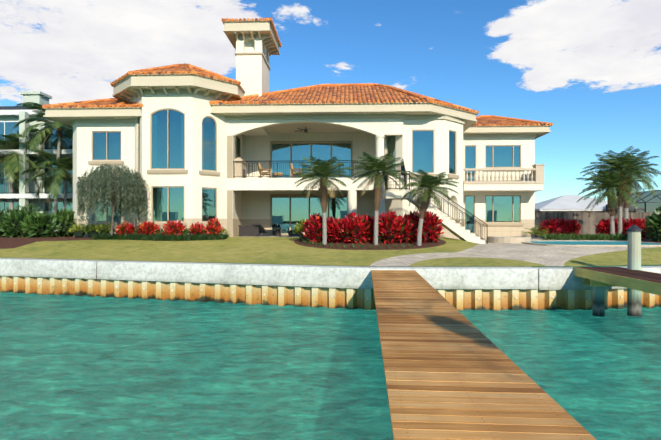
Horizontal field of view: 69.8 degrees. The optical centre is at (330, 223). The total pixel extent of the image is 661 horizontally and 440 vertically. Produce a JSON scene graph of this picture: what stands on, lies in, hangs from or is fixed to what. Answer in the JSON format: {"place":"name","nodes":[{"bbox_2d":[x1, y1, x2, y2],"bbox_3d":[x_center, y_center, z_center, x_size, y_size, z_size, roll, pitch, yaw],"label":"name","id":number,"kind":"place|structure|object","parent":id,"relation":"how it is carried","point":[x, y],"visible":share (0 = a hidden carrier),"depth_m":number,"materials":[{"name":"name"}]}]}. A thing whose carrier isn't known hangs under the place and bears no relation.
{"place":"outdoors","nodes":[
{"label":"outdoors","id":0,"kind":"place"},
{"bbox_2d":[73,123,134,236],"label":"house wall","id":1,"kind":"structure","parent":0,"point":[82,144],"depth_m":27.79,"materials":[{"name":"white paint"}]},
{"bbox_2d":[42,98,134,126],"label":"house roof","id":2,"kind":"structure","parent":1,"relation":"on","point":[71,114],"depth_m":27.10,"materials":[{"name":"orange tile"}]},
{"bbox_2d":[236,38,268,63],"bbox_3d":[-5.061,-11.282,31.150,1.610,1.020,2.950,0,0,2],"label":"chimney top","id":3,"kind":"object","parent":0,"point":[250,44],"depth_m":29.82,"materials":[{"name":"white paint"}]},
{"bbox_2d":[222,17,281,55],"bbox_3d":[-5.061,-12.255,31.150,3.189,1.526,4.530,0,0,2],"label":"chimney cap","id":4,"kind":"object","parent":3,"relation":"on","point":[264,29],"depth_m":29.28,"materials":[{"name":"beige paint"}]},
{"bbox_2d":[88,108,523,234],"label":"windows and doors","id":5,"kind":"structure","parent":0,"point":[288,212],"depth_m":28.33,"materials":[{"name":"blue glass"}]},
{"bbox_2d":[115,101,143,118],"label":"house roof","id":6,"kind":"structure","parent":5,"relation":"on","point":[130,110],"depth_m":26.94,"materials":[{"name":"beige paint"}]},
{"bbox_2d":[242,133,373,229],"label":"house wall","id":7,"kind":"structure","parent":0,"point":[255,207],"depth_m":32.45,"materials":[{"name":"white paint"}]},
{"bbox_2d":[0,258,660,439],"bbox_3d":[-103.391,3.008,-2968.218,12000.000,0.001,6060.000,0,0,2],"label":"bay water","id":8,"kind":"structure","parent":0,"point":[73,367],"depth_m":9.88,"materials":[{"name":"teal liquid"}]},
{"bbox_2d":[0,276,660,309],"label":"seawall sheet piles","id":9,"kind":"object","parent":8,"relation":"in","point":[457,299],"visible":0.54,"depth_m":17.21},
{"bbox_2d":[0,258,660,289],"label":"seawall cap","id":10,"kind":"object","parent":9,"relation":"on","point":[538,278],"visible":0.85,"depth_m":17.13,"materials":[{"name":"white concrete"}]},
{"bbox_2d":[592,225,641,316],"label":"dock pilings","id":11,"kind":"object","parent":8,"relation":"in","point":[633,263],"visible":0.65,"depth_m":15.30,"materials":[{"name":"grey wood"}]},
{"bbox_2d":[573,267,660,295],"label":"dock","id":12,"kind":"object","parent":11,"relation":"attached to","point":[644,281],"visible":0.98,"depth_m":14.11,"materials":[{"name":"brown wood"}]},
{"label":"dock piles","id":13,"kind":"object","parent":8,"relation":"in","visible":0},
{"bbox_2d":[371,270,596,439],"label":"dock","id":14,"kind":"object","parent":13,"relation":"on","point":[451,372],"visible":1,"depth_m":4.86,"materials":[{"name":"brown wood"}]},
{"bbox_2d":[0,235,660,265],"bbox_3d":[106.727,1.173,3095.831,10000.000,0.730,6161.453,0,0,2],"label":"lawn","id":15,"kind":"structure","parent":0,"point":[296,250],"depth_m":20.83,"materials":[{"name":"green plant"}]},
{"bbox_2d":[0,128,50,209],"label":"tall palm","id":16,"kind":"object","parent":15,"relation":"on","point":[11,162],"visible":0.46,"depth_m":32.05,"materials":[{"name":"green plant"}]},
{"bbox_2d":[0,91,72,218],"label":"neighbour building","id":17,"kind":"structure","parent":15,"relation":"on","point":[11,117],"depth_m":33.60,"materials":[{"name":"paint"}]},
{"bbox_2d":[0,203,76,237],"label":"tropical shrub","id":18,"kind":"object","parent":15,"relation":"on","point":[33,223],"visible":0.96,"depth_m":27.11,"materials":[{"name":"green plant"}]},
{"bbox_2d":[14,102,72,212],"bbox_3d":[-18.001,-3.587,31.477,5.137,8.990,5.858,0,0,2],"label":"tall palm","id":19,"kind":"object","parent":15,"relation":"on","point":[55,125],"visible":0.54,"depth_m":30.95,"materials":[{"name":"green plant"}]},
{"bbox_2d":[21,149,72,210],"bbox_3d":[-17.134,-1.839,30.519,5.037,5.494,5.019,0,0,2],"label":"tall palm","id":20,"kind":"object","parent":15,"relation":"on","point":[65,164],"visible":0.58,"depth_m":30.09,"materials":[{"name":"green plant"}]},
{"bbox_2d":[75,162,150,235],"bbox_3d":[-11.919,-1.204,25.970,3.756,4.342,3.868,0,0,2],"label":"weeping tree","id":21,"kind":"object","parent":15,"relation":"on","point":[126,184],"visible":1,"depth_m":25.10,"materials":[{"name":"green plant"}]},
{"bbox_2d":[115,217,230,235],"bbox_3d":[-8.750,0.315,26.203,6.434,1.389,1.265,0,0,2],"label":"croton shrub","id":22,"kind":"object","parent":15,"relation":"on","point":[213,226],"visible":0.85,"depth_m":25.98,"materials":[{"name":"red plant"}]},
{"bbox_2d":[130,94,241,235],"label":"tower wall","id":23,"kind":"structure","parent":15,"relation":"on","point":[196,109],"depth_m":26.87,"materials":[{"name":"white paint"}]},
{"bbox_2d":[110,63,244,100],"bbox_3d":[-9.127,-8.659,30.071,7.861,2.813,8.352,0,0,2],"label":"turret roof","id":24,"kind":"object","parent":23,"relation":"on","point":[189,79],"visible":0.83,"depth_m":26.72,"materials":[{"name":"orange tile"}]},
{"bbox_2d":[238,225,259,235],"bbox_3d":[-4.957,0.453,29.120,1.260,0.700,0.720,0,0,2],"label":"patio deck box","id":25,"kind":"object","parent":15,"relation":"on","point":[248,230],"visible":0.77,"depth_m":28.79,"materials":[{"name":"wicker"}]},
{"bbox_2d":[251,224,275,235],"bbox_3d":[-4.087,0.413,29.457,0.660,0.780,1.950,0,0,27],"label":"patio chaise lounger","id":26,"kind":"object","parent":15,"relation":"on","point":[263,232],"visible":0.79,"depth_m":29.05,"materials":[{"name":"grey wicker"}]},
{"bbox_2d":[275,229,280,235],"bbox_3d":[-3.247,0.568,29.361,0.600,0.470,0.600,0,0,2],"label":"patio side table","id":27,"kind":"object","parent":15,"relation":"on","point":[278,233],"visible":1,"depth_m":29.22,"materials":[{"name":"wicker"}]},
{"bbox_2d":[287,230,298,235],"bbox_3d":[-1.840,0.413,29.710,1.950,0.780,0.660,0,0,44],"label":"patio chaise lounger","id":28,"kind":"object","parent":15,"relation":"on","point":[290,233],"visible":0.17,"depth_m":29.87,"materials":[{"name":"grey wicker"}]},
{"bbox_2d":[68,218,548,240],"bbox_3d":[0.795,0.341,27.377,30.656,1.248,6.272,0,0,-13],"label":"yellow green shrub","id":29,"kind":"object","parent":15,"relation":"on","point":[78,231],"visible":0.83,"depth_m":26.44,"materials":[{"name":"green plant"}]},
{"bbox_2d":[227,51,402,236],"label":"house facade","id":30,"kind":"structure","parent":15,"relation":"on","point":[253,68],"depth_m":28.23,"materials":[{"name":"white paint"}]},
{"bbox_2d":[235,136,247,177],"bbox_3d":[-5.837,-4.157,31.152,0.500,2.950,1.700,0,0,2],"label":"balcony fireplace","id":31,"kind":"object","parent":30,"relation":"on","point":[240,168],"visible":0.77,"depth_m":30.63,"materials":[{"name":"stone"}]},
{"bbox_2d":[257,162,271,177],"bbox_3d":[-4.099,-3.231,29.535,0.917,1.032,0.680,0,0,-10],"label":"chair","id":32,"kind":"object","parent":30,"relation":"on","point":[261,170],"visible":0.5,"depth_m":29.24,"materials":[{"name":"wood"}]},
{"bbox_2d":[289,163,302,177],"bbox_3d":[-2.100,-3.231,29.468,0.917,1.032,0.680,0,0,-6],"label":"chair","id":33,"kind":"object","parent":30,"relation":"on","point":[293,170],"visible":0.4,"depth_m":29.18,"materials":[{"name":"wood"}]},
{"bbox_2d":[295,127,311,132],"bbox_3d":[-1.591,-6.012,30.311,1.454,0.400,1.408,0,0,2],"label":"ceiling fan","id":34,"kind":"object","parent":30,"relation":"hanging from","point":[305,129],"visible":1,"depth_m":30.17,"materials":[{"name":"brown metal"}]},
{"bbox_2d":[209,83,478,132],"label":"house roof","id":35,"kind":"structure","parent":30,"relation":"on","point":[355,101],"depth_m":28.02,"materials":[{"name":"orange tile"}]},
{"bbox_2d":[233,159,487,243],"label":"iron railings","id":36,"kind":"object","parent":30,"relation":"on","point":[406,188],"visible":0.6,"depth_m":25.80,"materials":[{"name":"metal"}]},
{"bbox_2d":[294,156,353,244],"bbox_3d":[-0.318,-1.081,23.409,3.024,4.436,3.163,0,0,2],"label":"pygmy palm","id":37,"kind":"object","parent":15,"relation":"on","point":[322,169],"visible":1,"depth_m":23.21,"materials":[{"name":"green plant"}]},
{"bbox_2d":[90,232,642,248],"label":"ground cover plants","id":38,"kind":"object","parent":15,"relation":"on","point":[221,236],"visible":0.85,"depth_m":25.62,"materials":[{"name":"green plant"}]},
{"bbox_2d":[302,210,444,243],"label":"red shrubs","id":39,"kind":"object","parent":15,"relation":"on","point":[353,228],"visible":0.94,"depth_m":23.54,"materials":[{"name":"red plant"}]},
{"bbox_2d":[348,152,409,244],"bbox_3d":[2.297,-1.161,22.941,2.889,4.607,2.945,0,0,26],"label":"pygmy palm","id":40,"kind":"object","parent":15,"relation":"on","point":[372,165],"visible":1,"depth_m":22.86,"materials":[{"name":"green plant"}]},
{"bbox_2d":[374,119,462,239],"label":"house wall","id":41,"kind":"structure","parent":15,"relation":"on","point":[441,128],"depth_m":28.15,"materials":[{"name":"white paint"}]},
{"bbox_2d":[400,169,459,245],"bbox_3d":[4.715,-0.698,22.607,2.814,3.721,2.708,0,0,25],"label":"pygmy palm","id":42,"kind":"object","parent":15,"relation":"on","point":[431,183],"visible":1,"depth_m":22.50,"materials":[{"name":"green plant"}]},
{"bbox_2d":[382,175,484,243],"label":"staircase","id":43,"kind":"structure","parent":15,"relation":"on","point":[458,230],"depth_m":24.64,"materials":[{"name":"white concrete"}]},
{"bbox_2d":[535,211,605,229],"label":"rail","id":44,"kind":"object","parent":15,"relation":"on","point":[564,211],"depth_m":50.16,"materials":[{"name":"beige paint"}]},
{"bbox_2d":[535,195,607,210],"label":"neighbour roof","id":45,"kind":"structure","parent":44,"relation":"on","point":[566,203],"depth_m":50.99,"materials":[{"name":"white metal"}]},
{"bbox_2d":[488,236,660,246],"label":"pool coping","id":46,"kind":"object","parent":15,"relation":"on","point":[510,239],"visible":0.94,"depth_m":24.84,"materials":[{"name":"stone"}]},
{"bbox_2d":[531,241,660,244],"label":"pool water","id":47,"kind":"structure","parent":46,"relation":"in","point":[586,242],"depth_m":23.91,"materials":[{"name":"blue liquid"}]},
{"bbox_2d":[536,212,652,235],"bbox_3d":[26.016,0.128,39.134,17.774,2.159,0.080,0,0,2],"label":"wooden fence","id":48,"kind":"object","parent":15,"relation":"on","point":[586,222],"visible":0.27,"depth_m":39.26,"materials":[{"name":"grey wood"}]},
{"bbox_2d":[539,217,654,238],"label":"red shrubs","id":49,"kind":"object","parent":15,"relation":"on","point":[559,226],"visible":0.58,"depth_m":32.38,"materials":[{"name":"red plant"}]},
{"bbox_2d":[576,168,643,239],"bbox_3d":[17.409,-1.147,29.418,4.010,4.611,3.772,0,0,2],"label":"pygmy palm","id":50,"kind":"object","parent":15,"relation":"on","point":[610,194],"visible":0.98,"depth_m":29.13,"materials":[{"name":"green plant"}]},
{"bbox_2d":[580,146,655,239],"bbox_3d":[18.357,-1.908,30.253,4.295,6.131,4.023,0,0,2],"label":"pygmy palm","id":51,"kind":"object","parent":15,"relation":"on","point":[624,160],"visible":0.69,"depth_m":29.94,"materials":[{"name":"green plant"}]},
{"bbox_2d":[594,152,660,220],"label":"pygmy palm","id":52,"kind":"object","parent":15,"relation":"on","point":[626,205],"visible":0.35,"depth_m":32.36,"materials":[{"name":"green plant"}]},
{"bbox_2d":[606,190,660,212],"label":"screen enclosure","id":53,"kind":"object","parent":15,"relation":"on","point":[648,202],"visible":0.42,"depth_m":44.00,"materials":[{"name":"grey metal"}]},
{"bbox_2d":[642,206,660,241],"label":"tropical shrub","id":54,"kind":"object","parent":15,"relation":"on","point":[653,220],"visible":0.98,"depth_m":26.99,"materials":[{"name":"green plant"}]},
{"bbox_2d":[0,0,660,202],"label":"sky","id":55,"kind":"structure","parent":0,"point":[589,69],"materials":[{"name":"blue"}]},
{"bbox_2d":[463,137,534,237],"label":"house wall","id":56,"kind":"structure","parent":0,"point":[527,144],"depth_m":33.57,"materials":[{"name":"white paint"}]},
{"bbox_2d":[463,164,544,191],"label":"balcony balustrade","id":57,"kind":"structure","parent":56,"relation":"attached to","point":[535,183],"depth_m":32.11,"materials":[{"name":"beige concrete"}]},
{"bbox_2d":[463,115,552,138],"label":"house roof","id":58,"kind":"structure","parent":56,"relation":"on","point":[488,126],"depth_m":32.96,"materials":[{"name":"orange tile"}]}
]}

